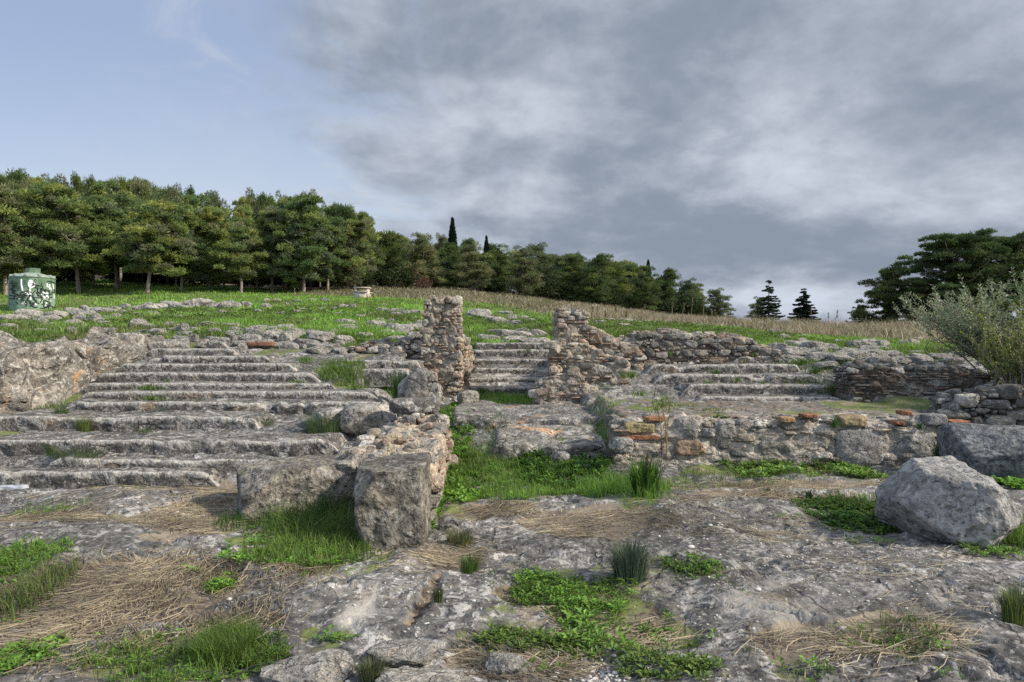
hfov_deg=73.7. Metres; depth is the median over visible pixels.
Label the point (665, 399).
fennel plant
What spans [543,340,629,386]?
ruined wall
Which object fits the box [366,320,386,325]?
rock
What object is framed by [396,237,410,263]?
pine tree
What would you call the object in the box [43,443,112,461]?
grass tuft
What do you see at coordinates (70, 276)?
shrub
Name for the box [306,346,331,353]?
rock
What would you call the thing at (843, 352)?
rock
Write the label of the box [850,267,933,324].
pine tree
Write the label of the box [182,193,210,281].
pine tree
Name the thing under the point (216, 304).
rock
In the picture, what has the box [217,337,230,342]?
rock
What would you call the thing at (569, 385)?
ruined wall
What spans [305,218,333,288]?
pine tree
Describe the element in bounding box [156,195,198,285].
pine tree
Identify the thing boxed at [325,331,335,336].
rock
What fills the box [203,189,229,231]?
pine tree
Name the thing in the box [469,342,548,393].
central stairway
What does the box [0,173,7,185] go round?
pine tree
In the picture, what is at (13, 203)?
pine tree
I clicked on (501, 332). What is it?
rock
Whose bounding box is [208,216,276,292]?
pine tree
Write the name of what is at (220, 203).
pine tree
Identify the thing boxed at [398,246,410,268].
pine tree
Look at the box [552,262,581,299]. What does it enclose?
pine tree
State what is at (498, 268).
pine tree
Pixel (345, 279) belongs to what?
pine tree
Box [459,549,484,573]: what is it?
grass tuft
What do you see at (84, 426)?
grass tuft
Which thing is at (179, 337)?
rock
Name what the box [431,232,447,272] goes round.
pine tree
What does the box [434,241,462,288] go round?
pine tree
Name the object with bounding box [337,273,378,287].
shrub
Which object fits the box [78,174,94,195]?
pine tree
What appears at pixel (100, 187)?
pine tree
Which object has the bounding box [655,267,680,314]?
pine tree
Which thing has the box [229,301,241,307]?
rock
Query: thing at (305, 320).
meadow grass
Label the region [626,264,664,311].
pine tree
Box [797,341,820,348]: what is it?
rock
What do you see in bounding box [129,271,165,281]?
shrub
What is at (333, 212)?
pine tree
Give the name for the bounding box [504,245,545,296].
pine tree
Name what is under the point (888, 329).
dry grass
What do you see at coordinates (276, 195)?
pine tree
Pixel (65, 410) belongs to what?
grass tuft
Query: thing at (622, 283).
pine tree
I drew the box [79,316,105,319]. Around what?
rock
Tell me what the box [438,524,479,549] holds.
grass tuft
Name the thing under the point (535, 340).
rock
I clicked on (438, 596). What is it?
grass tuft
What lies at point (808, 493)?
plant
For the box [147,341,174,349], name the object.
rock
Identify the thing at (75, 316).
rock
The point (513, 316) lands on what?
rock
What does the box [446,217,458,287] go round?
cypress tree
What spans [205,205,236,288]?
pine tree
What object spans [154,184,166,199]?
pine tree
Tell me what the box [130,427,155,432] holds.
grass tuft
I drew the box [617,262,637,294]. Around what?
pine tree
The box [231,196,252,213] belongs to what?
pine tree
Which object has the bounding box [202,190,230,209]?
pine tree
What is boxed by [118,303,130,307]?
rock
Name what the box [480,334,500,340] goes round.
rock
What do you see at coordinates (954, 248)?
pine tree
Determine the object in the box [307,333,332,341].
rock
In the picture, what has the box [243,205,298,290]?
pine tree
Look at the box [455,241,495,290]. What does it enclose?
pine tree
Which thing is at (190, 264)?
pine tree
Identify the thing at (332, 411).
boulder
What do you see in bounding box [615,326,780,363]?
ruined wall
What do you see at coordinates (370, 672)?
grass tuft
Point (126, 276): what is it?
shrub
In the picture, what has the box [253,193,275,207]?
pine tree
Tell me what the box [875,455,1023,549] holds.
boulder
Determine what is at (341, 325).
rock
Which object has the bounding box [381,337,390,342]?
rock
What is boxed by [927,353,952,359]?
rock
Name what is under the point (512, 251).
pine tree
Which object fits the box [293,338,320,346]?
rock
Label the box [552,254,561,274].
pine tree
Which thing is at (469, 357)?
ruined wall
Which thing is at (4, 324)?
rock
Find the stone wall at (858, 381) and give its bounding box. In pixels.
[831,359,993,401]
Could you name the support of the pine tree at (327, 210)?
on the ground at (380, 611)
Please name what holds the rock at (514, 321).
on the ground at (380, 611)
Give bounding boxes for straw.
[0,478,1009,681]
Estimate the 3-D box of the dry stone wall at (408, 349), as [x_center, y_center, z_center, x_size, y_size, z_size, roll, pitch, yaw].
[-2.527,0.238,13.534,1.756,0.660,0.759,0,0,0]
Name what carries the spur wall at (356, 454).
on the ground at (380, 611)
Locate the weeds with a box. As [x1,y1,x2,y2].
[0,368,1023,681]
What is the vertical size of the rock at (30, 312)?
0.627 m
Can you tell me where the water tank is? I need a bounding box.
[8,268,55,310]
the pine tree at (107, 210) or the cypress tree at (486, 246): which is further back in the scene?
the cypress tree at (486, 246)
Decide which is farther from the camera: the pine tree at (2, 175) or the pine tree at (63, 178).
the pine tree at (2, 175)
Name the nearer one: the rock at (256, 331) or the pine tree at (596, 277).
the rock at (256, 331)
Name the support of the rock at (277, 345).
on the ground at (380, 611)
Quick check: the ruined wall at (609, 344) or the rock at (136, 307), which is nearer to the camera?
the ruined wall at (609, 344)
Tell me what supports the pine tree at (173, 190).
on the ground at (380, 611)
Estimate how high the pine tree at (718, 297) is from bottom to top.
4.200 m
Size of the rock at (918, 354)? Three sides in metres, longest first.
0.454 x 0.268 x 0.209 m
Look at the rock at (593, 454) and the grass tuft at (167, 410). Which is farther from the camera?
the grass tuft at (167, 410)
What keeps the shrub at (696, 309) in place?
on the ground at (380, 611)
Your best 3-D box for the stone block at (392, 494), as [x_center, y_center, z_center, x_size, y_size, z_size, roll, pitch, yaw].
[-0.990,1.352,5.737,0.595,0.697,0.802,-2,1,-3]
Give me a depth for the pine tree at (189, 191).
82.90 m
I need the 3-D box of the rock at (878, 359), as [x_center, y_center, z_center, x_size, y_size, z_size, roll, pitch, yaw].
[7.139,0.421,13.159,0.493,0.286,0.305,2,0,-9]
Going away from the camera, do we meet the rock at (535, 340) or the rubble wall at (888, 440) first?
the rubble wall at (888, 440)
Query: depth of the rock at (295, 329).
15.34 m
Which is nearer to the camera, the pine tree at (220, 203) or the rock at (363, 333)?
the rock at (363, 333)
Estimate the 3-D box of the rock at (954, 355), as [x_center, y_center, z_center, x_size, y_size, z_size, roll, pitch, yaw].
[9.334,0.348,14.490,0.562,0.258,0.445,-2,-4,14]
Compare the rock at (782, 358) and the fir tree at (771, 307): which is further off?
the fir tree at (771, 307)
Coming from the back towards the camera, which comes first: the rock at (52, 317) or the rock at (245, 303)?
the rock at (245, 303)
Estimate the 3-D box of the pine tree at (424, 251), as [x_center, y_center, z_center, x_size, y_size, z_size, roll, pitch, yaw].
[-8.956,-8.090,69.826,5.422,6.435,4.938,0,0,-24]
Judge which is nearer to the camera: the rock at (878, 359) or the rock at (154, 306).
the rock at (878, 359)
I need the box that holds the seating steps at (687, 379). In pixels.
[643,356,838,401]
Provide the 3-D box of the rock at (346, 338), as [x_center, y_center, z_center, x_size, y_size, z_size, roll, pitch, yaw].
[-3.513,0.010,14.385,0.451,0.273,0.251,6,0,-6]
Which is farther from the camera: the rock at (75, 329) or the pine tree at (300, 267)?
the pine tree at (300, 267)
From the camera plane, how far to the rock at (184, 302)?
32.95 m
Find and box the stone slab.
[389,397,439,413]
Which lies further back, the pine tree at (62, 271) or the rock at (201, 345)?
the pine tree at (62, 271)
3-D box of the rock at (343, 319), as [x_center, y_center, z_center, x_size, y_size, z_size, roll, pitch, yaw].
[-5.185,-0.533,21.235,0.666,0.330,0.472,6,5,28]
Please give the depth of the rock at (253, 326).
15.79 m
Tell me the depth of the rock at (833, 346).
15.14 m
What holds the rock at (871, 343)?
on the ground at (380, 611)
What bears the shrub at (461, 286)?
on the ground at (380, 611)
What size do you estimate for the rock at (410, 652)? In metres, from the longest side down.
0.380 x 0.256 x 0.069 m
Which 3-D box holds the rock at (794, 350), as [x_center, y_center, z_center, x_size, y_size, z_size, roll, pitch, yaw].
[5.818,0.218,14.077,0.644,0.220,0.506,0,6,-11]
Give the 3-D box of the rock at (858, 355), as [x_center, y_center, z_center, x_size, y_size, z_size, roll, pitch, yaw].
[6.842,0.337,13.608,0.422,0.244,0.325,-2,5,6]
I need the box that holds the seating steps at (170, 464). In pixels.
[0,396,389,489]
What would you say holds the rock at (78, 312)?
on the ground at (380, 611)
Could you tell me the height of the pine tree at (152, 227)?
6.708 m
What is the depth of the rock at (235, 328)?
15.36 m
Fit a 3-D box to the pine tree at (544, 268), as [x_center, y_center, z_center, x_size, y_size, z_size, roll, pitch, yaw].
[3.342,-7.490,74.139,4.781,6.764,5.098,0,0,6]
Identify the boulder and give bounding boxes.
[312,406,343,430]
[340,401,396,434]
[457,390,478,403]
[551,451,569,462]
[609,437,633,453]
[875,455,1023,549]
[936,422,1023,479]
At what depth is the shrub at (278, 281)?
57.64 m
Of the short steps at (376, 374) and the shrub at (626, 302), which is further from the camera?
the shrub at (626, 302)
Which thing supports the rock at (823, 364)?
on the ground at (380, 611)
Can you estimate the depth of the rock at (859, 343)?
15.91 m
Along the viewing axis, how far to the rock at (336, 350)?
13.28 m
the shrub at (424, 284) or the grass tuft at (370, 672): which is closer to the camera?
the grass tuft at (370, 672)
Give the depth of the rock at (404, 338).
13.91 m
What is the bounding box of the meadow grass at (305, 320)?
[0,278,989,364]
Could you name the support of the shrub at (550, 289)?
on the ground at (380, 611)
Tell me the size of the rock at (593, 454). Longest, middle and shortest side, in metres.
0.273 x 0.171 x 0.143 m
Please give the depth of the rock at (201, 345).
13.72 m
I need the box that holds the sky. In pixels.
[0,0,1023,325]
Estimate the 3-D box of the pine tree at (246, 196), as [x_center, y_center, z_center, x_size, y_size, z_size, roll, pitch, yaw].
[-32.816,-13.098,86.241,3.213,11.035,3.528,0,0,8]
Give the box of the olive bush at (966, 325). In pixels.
[892,267,1023,384]
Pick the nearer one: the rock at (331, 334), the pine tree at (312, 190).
the rock at (331, 334)
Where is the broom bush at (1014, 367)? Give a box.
[960,293,1023,384]
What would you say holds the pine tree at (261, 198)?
on the ground at (380, 611)
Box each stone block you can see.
[236,453,355,521]
[354,452,430,552]
[397,368,441,402]
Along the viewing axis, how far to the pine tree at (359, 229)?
51.59 m
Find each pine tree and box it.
[0,168,28,279]
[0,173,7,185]
[0,177,33,213]
[0,183,66,294]
[13,180,74,274]
[13,182,124,292]
[25,176,44,188]
[40,173,59,183]
[55,173,81,220]
[69,171,84,193]
[74,193,113,285]
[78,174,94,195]
[80,178,120,197]
[82,194,139,288]
[100,200,196,294]
[108,190,144,285]
[112,176,130,206]
[127,178,148,191]
[129,181,154,278]
[130,176,152,281]
[130,195,147,282]
[140,179,156,200]
[150,182,184,203]
[151,202,222,290]
[152,198,178,283]
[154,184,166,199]
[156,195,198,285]
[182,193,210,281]
[183,184,194,194]
[186,231,226,286]
[191,205,238,289]
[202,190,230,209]
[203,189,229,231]
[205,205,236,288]
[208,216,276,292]
[209,197,227,216]
[228,205,251,286]
[229,202,251,222]
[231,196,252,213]
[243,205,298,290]
[243,224,270,288]
[245,187,255,205]
[245,195,256,206]
[252,191,267,220]
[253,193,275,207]
[254,204,266,217]
[266,193,341,292]
[271,196,301,288]
[275,189,285,202]
[302,188,325,216]
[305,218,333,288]
[307,225,333,288]
[311,216,359,290]
[319,205,334,219]
[329,201,342,216]
[331,278,340,287]
[334,236,363,289]
[335,203,364,286]
[338,218,386,289]
[358,210,377,280]
[372,229,410,285]
[375,231,387,265]
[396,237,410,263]
[397,232,453,286]
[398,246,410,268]
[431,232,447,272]
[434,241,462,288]
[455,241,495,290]
[460,237,479,260]
[462,238,480,287]
[478,244,509,275]
[479,243,515,293]
[503,250,522,276]
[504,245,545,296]
[525,241,561,296]
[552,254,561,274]
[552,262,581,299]
[553,254,589,300]
[559,253,573,299]
[571,253,617,304]
[575,254,589,297]
[587,253,636,300]
[614,259,632,266]
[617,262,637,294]
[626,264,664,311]
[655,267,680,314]
[665,277,704,309]
[692,283,708,304]
[704,288,735,319]
[744,296,765,320]
[845,304,870,323]
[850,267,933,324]
[857,227,1023,325]
[902,286,938,323]
[919,230,1023,321]
[946,289,1016,324]
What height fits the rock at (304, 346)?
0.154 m
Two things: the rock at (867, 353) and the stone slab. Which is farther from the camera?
the rock at (867, 353)
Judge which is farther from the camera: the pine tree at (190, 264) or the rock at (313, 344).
the pine tree at (190, 264)
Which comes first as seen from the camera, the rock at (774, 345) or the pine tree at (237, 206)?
the rock at (774, 345)
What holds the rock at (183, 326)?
on the ground at (380, 611)
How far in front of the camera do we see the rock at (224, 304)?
30.37 m
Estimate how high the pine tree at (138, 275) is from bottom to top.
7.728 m
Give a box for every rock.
[0,314,12,320]
[1,323,17,327]
[5,314,26,317]
[14,309,43,317]
[38,316,59,320]
[43,310,68,317]
[63,307,81,311]
[66,327,78,333]
[68,310,89,314]
[71,314,85,318]
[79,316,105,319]
[90,307,116,312]
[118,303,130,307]
[128,319,146,326]
[132,305,141,309]
[136,323,154,326]
[141,302,151,308]
[144,303,167,310]
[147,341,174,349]
[149,328,166,334]
[158,301,181,303]
[166,338,189,347]
[168,303,191,309]
[171,336,189,339]
[174,331,192,335]
[175,323,189,331]
[181,300,190,304]
[187,298,214,306]
[188,334,198,341]
[196,342,206,347]
[204,336,218,340]
[206,302,220,308]
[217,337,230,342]
[218,301,232,308]
[225,330,241,336]
[228,326,241,330]
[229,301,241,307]
[229,335,237,342]
[232,340,253,345]
[237,342,249,350]
[238,333,261,340]
[241,301,251,306]
[242,327,253,333]
[247,329,262,334]
[248,325,268,328]
[259,330,279,338]
[259,648,354,681]
[260,303,271,306]
[262,342,281,348]
[276,332,295,341]
[277,324,293,329]
[277,342,300,348]
[278,330,302,338]
[285,327,304,330]
[285,331,298,337]
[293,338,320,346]
[301,343,307,348]
[306,330,329,336]
[306,342,322,347]
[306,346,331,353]
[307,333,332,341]
[324,343,341,348]
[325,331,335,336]
[332,347,345,352]
[334,335,354,343]
[335,318,355,322]
[335,340,344,345]
[337,324,355,327]
[359,332,372,335]
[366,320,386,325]
[367,639,438,666]
[375,667,489,681]
[377,346,389,353]
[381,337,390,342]
[384,323,400,329]
[388,335,404,340]
[395,325,413,331]
[398,336,411,341]
[406,331,421,337]
[465,308,491,316]
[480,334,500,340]
[484,652,530,678]
[490,316,507,322]
[496,329,517,336]
[497,311,512,313]
[501,336,526,341]
[507,314,516,318]
[509,320,521,324]
[514,331,534,336]
[519,337,549,342]
[529,329,548,335]
[585,452,603,459]
[768,342,787,348]
[775,355,792,362]
[780,346,810,355]
[788,354,807,360]
[790,340,808,345]
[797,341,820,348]
[804,351,831,361]
[811,347,826,351]
[812,361,837,368]
[820,341,827,351]
[826,343,838,350]
[827,353,854,363]
[833,349,855,354]
[845,340,866,347]
[847,350,870,355]
[848,352,866,359]
[857,356,871,362]
[860,338,876,341]
[860,345,879,348]
[865,349,887,355]
[866,341,876,345]
[868,350,882,355]
[869,355,892,362]
[875,340,890,347]
[885,350,904,356]
[892,357,911,364]
[897,339,919,345]
[909,353,931,357]
[909,356,933,362]
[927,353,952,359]
[939,357,957,362]
[946,352,968,358]
[952,358,964,363]
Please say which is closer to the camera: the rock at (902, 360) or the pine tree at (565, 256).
the rock at (902, 360)
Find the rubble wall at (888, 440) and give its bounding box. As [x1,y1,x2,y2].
[605,410,969,467]
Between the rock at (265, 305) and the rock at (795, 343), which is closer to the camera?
the rock at (795, 343)
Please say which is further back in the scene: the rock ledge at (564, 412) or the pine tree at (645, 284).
the pine tree at (645, 284)
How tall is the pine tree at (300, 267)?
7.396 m
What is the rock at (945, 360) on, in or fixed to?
on the ground at (380, 611)
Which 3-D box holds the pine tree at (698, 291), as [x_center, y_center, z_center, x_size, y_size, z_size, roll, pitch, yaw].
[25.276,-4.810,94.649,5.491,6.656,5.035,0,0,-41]
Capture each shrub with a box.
[37,261,91,281]
[98,269,142,281]
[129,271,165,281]
[153,274,205,283]
[228,275,263,286]
[266,277,305,287]
[306,279,332,286]
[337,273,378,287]
[370,265,419,288]
[411,271,432,288]
[455,274,471,288]
[481,277,508,293]
[519,276,569,300]
[589,292,624,308]
[612,293,634,308]
[616,293,638,309]
[636,296,671,313]
[666,298,712,316]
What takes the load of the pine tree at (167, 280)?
on the ground at (380, 611)
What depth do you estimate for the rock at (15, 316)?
24.30 m
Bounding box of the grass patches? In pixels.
[0,328,1023,681]
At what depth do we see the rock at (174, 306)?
30.22 m
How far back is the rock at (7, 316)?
24.02 m
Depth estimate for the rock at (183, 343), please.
13.78 m
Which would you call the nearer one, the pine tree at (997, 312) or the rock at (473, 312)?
the rock at (473, 312)
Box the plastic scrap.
[0,484,28,489]
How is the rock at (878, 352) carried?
on the ground at (380, 611)
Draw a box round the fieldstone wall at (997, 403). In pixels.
[929,382,1023,425]
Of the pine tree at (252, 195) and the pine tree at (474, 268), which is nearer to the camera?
the pine tree at (474, 268)
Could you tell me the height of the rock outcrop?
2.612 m
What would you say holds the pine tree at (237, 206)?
on the ground at (380, 611)
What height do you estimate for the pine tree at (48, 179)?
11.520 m
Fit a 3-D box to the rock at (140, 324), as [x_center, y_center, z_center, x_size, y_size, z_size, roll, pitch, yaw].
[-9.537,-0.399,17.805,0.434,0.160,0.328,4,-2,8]
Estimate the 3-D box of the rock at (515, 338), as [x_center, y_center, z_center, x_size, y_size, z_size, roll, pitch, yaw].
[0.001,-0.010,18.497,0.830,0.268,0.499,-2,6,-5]
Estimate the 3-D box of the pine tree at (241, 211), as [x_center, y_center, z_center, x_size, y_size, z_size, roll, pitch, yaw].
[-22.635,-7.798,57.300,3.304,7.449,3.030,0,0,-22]
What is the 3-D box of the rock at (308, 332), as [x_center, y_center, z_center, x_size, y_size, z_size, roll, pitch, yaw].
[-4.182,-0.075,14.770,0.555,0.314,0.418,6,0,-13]
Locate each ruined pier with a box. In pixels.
[419,294,465,401]
[552,305,590,344]
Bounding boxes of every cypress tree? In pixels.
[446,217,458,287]
[482,235,489,272]
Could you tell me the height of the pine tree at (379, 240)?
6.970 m
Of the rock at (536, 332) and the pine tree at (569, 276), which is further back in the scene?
the pine tree at (569, 276)
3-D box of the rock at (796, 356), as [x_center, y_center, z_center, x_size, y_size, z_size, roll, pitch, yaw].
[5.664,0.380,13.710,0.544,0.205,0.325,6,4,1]
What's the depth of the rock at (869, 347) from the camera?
15.41 m
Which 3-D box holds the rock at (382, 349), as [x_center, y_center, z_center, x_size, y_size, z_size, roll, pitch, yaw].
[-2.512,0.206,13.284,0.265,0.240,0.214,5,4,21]
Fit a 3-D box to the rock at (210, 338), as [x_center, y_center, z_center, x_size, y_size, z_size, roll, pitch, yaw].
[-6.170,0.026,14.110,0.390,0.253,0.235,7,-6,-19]
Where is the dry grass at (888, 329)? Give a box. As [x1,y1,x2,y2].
[197,286,1009,342]
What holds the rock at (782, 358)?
on the ground at (380, 611)
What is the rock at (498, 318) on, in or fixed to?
on the ground at (380, 611)
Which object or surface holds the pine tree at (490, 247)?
on the ground at (380, 611)
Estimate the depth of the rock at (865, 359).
13.25 m
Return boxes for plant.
[647,387,679,453]
[805,489,814,498]
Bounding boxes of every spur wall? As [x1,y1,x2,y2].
[338,422,394,500]
[369,412,457,527]
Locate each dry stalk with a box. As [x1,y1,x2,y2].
[644,436,664,489]
[702,295,704,324]
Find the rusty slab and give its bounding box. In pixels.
[246,341,275,346]
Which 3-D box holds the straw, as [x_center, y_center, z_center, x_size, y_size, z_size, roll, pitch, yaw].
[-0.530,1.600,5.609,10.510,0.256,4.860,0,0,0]
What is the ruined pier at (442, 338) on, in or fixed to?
on the ground at (380, 611)
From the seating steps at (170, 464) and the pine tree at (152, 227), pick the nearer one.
the seating steps at (170, 464)
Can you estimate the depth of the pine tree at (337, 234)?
49.93 m
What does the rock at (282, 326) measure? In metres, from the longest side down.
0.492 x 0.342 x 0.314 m
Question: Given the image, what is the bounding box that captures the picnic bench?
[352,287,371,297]
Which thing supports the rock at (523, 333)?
on the ground at (380, 611)
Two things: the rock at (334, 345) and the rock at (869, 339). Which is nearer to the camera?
the rock at (334, 345)
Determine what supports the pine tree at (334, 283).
on the ground at (380, 611)
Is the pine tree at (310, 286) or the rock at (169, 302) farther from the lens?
the pine tree at (310, 286)
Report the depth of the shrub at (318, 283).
59.43 m
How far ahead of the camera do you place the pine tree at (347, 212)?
57.93 m
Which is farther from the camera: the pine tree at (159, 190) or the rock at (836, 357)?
the pine tree at (159, 190)
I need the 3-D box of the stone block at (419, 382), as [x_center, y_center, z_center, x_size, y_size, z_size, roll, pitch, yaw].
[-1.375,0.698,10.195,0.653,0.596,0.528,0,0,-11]
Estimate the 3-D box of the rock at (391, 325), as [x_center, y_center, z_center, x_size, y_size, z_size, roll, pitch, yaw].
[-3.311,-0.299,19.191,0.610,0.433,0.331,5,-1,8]
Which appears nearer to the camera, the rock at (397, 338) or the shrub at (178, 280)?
the rock at (397, 338)
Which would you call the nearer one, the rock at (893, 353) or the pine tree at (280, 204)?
the rock at (893, 353)
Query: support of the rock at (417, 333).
on the ground at (380, 611)
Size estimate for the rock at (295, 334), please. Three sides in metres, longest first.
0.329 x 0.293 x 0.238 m
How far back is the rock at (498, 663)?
3.40 m
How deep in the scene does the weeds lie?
4.56 m
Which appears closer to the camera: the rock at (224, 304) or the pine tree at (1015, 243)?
the rock at (224, 304)
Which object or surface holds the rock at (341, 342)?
on the ground at (380, 611)
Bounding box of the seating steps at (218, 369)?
[78,341,392,399]
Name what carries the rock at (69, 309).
on the ground at (380, 611)
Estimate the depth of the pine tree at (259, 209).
67.47 m
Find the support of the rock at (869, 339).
on the ground at (380, 611)
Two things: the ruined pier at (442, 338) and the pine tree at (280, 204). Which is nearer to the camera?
the ruined pier at (442, 338)
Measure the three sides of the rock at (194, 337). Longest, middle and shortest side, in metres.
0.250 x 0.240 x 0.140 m
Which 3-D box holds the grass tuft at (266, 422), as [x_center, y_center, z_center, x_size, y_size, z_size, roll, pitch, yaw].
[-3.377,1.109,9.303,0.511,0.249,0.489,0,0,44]
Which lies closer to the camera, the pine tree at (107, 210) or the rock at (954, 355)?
the rock at (954, 355)
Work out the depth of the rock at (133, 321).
17.89 m
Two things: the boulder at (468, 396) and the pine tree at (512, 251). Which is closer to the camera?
the boulder at (468, 396)
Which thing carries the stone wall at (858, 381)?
on the ground at (380, 611)
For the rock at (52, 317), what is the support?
on the ground at (380, 611)
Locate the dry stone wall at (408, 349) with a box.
[339,336,423,359]
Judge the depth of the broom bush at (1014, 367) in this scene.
10.70 m
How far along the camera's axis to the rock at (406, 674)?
3.30 m
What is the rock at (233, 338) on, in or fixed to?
on the ground at (380, 611)
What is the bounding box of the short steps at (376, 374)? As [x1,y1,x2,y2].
[347,359,425,386]
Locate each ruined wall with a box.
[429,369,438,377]
[462,335,474,389]
[528,368,598,404]
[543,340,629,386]
[586,326,646,370]
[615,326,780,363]
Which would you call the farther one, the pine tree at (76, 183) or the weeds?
the pine tree at (76, 183)
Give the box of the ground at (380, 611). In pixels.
[0,273,1023,681]
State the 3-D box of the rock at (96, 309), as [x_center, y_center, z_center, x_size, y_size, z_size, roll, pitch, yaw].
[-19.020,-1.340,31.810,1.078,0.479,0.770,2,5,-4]
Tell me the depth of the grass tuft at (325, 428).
8.88 m
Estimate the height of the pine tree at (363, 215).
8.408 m
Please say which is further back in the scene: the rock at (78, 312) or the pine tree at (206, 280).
the pine tree at (206, 280)
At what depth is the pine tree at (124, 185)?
77.07 m
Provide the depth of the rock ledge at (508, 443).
9.58 m
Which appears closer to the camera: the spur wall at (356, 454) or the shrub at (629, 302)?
the spur wall at (356, 454)
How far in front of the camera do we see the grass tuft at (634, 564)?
4.70 m
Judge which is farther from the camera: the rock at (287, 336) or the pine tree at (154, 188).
the pine tree at (154, 188)
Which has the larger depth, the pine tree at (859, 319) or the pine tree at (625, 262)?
the pine tree at (625, 262)
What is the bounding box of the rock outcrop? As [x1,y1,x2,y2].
[0,326,164,413]
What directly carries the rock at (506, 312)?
on the ground at (380, 611)
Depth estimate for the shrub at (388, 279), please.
57.02 m
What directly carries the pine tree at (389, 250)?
on the ground at (380, 611)
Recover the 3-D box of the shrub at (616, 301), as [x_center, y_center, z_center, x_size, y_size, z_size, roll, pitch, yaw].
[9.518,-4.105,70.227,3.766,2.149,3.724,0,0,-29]
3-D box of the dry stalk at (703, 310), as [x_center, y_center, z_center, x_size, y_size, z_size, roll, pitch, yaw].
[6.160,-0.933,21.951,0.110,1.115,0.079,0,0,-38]
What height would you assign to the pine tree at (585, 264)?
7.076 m
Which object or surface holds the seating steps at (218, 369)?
on the ground at (380, 611)
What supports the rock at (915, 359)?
on the ground at (380, 611)
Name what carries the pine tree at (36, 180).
on the ground at (380, 611)
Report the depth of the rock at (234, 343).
13.67 m
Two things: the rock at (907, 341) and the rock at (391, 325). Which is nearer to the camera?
the rock at (907, 341)
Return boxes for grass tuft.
[40,441,58,456]
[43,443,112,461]
[50,403,70,413]
[71,414,95,431]
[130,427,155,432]
[149,406,174,412]
[248,415,274,425]
[296,410,345,433]
[352,651,394,681]
[385,368,413,398]
[432,585,444,602]
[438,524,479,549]
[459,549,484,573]
[596,533,664,583]
[990,580,1023,626]
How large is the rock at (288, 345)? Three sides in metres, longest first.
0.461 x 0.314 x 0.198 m
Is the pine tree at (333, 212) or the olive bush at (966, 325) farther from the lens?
the pine tree at (333, 212)
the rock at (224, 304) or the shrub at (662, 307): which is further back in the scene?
the shrub at (662, 307)
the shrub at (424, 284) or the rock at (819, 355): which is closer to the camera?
the rock at (819, 355)
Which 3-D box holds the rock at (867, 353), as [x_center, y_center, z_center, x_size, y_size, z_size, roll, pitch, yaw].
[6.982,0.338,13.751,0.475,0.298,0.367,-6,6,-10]
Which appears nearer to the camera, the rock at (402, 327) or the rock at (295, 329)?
the rock at (295, 329)
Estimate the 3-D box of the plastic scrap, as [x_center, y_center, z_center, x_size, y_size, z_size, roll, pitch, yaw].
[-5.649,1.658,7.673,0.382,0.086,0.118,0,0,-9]
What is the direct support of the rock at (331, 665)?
on the ground at (380, 611)
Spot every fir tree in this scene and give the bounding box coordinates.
[751,280,785,321]
[787,288,820,322]
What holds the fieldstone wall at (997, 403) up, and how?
on the ground at (380, 611)
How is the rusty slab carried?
on the ground at (380, 611)
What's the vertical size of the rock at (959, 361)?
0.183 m
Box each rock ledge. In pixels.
[451,400,601,430]
[490,423,607,460]
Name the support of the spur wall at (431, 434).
on the ground at (380, 611)
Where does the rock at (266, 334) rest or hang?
on the ground at (380, 611)
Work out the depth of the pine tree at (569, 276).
71.58 m
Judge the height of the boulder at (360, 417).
0.441 m
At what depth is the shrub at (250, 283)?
56.62 m
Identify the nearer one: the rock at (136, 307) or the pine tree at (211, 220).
the rock at (136, 307)
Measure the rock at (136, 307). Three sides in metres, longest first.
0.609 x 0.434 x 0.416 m
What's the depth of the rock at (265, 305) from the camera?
31.07 m
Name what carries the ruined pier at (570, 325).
on the ground at (380, 611)
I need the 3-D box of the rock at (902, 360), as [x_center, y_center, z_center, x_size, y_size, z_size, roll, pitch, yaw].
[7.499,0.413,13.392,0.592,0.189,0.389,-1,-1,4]
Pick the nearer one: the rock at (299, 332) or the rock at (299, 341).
the rock at (299, 341)
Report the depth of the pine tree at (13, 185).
52.99 m
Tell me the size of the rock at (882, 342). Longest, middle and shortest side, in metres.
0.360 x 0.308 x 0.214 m
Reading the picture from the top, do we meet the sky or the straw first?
the sky
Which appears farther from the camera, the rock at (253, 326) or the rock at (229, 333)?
the rock at (253, 326)
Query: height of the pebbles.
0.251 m
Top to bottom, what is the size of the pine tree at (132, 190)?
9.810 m
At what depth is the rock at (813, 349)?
14.03 m
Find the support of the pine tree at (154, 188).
on the ground at (380, 611)
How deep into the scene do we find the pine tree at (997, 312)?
49.00 m
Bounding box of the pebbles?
[0,490,1002,681]
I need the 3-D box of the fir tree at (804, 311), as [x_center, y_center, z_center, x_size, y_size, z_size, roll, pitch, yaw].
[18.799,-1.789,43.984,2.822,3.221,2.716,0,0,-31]
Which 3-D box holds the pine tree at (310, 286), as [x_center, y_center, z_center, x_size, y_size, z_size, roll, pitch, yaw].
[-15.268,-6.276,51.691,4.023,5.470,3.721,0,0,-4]
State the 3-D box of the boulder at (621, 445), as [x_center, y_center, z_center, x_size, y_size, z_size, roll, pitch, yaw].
[1.378,1.315,8.601,0.285,0.208,0.258,0,0,-17]
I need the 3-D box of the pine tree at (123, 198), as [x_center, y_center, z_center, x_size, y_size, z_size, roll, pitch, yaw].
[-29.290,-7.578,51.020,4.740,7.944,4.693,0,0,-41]
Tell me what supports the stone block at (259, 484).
on the ground at (380, 611)
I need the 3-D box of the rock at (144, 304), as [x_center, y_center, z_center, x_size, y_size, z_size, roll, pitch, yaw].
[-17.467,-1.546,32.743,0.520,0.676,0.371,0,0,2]

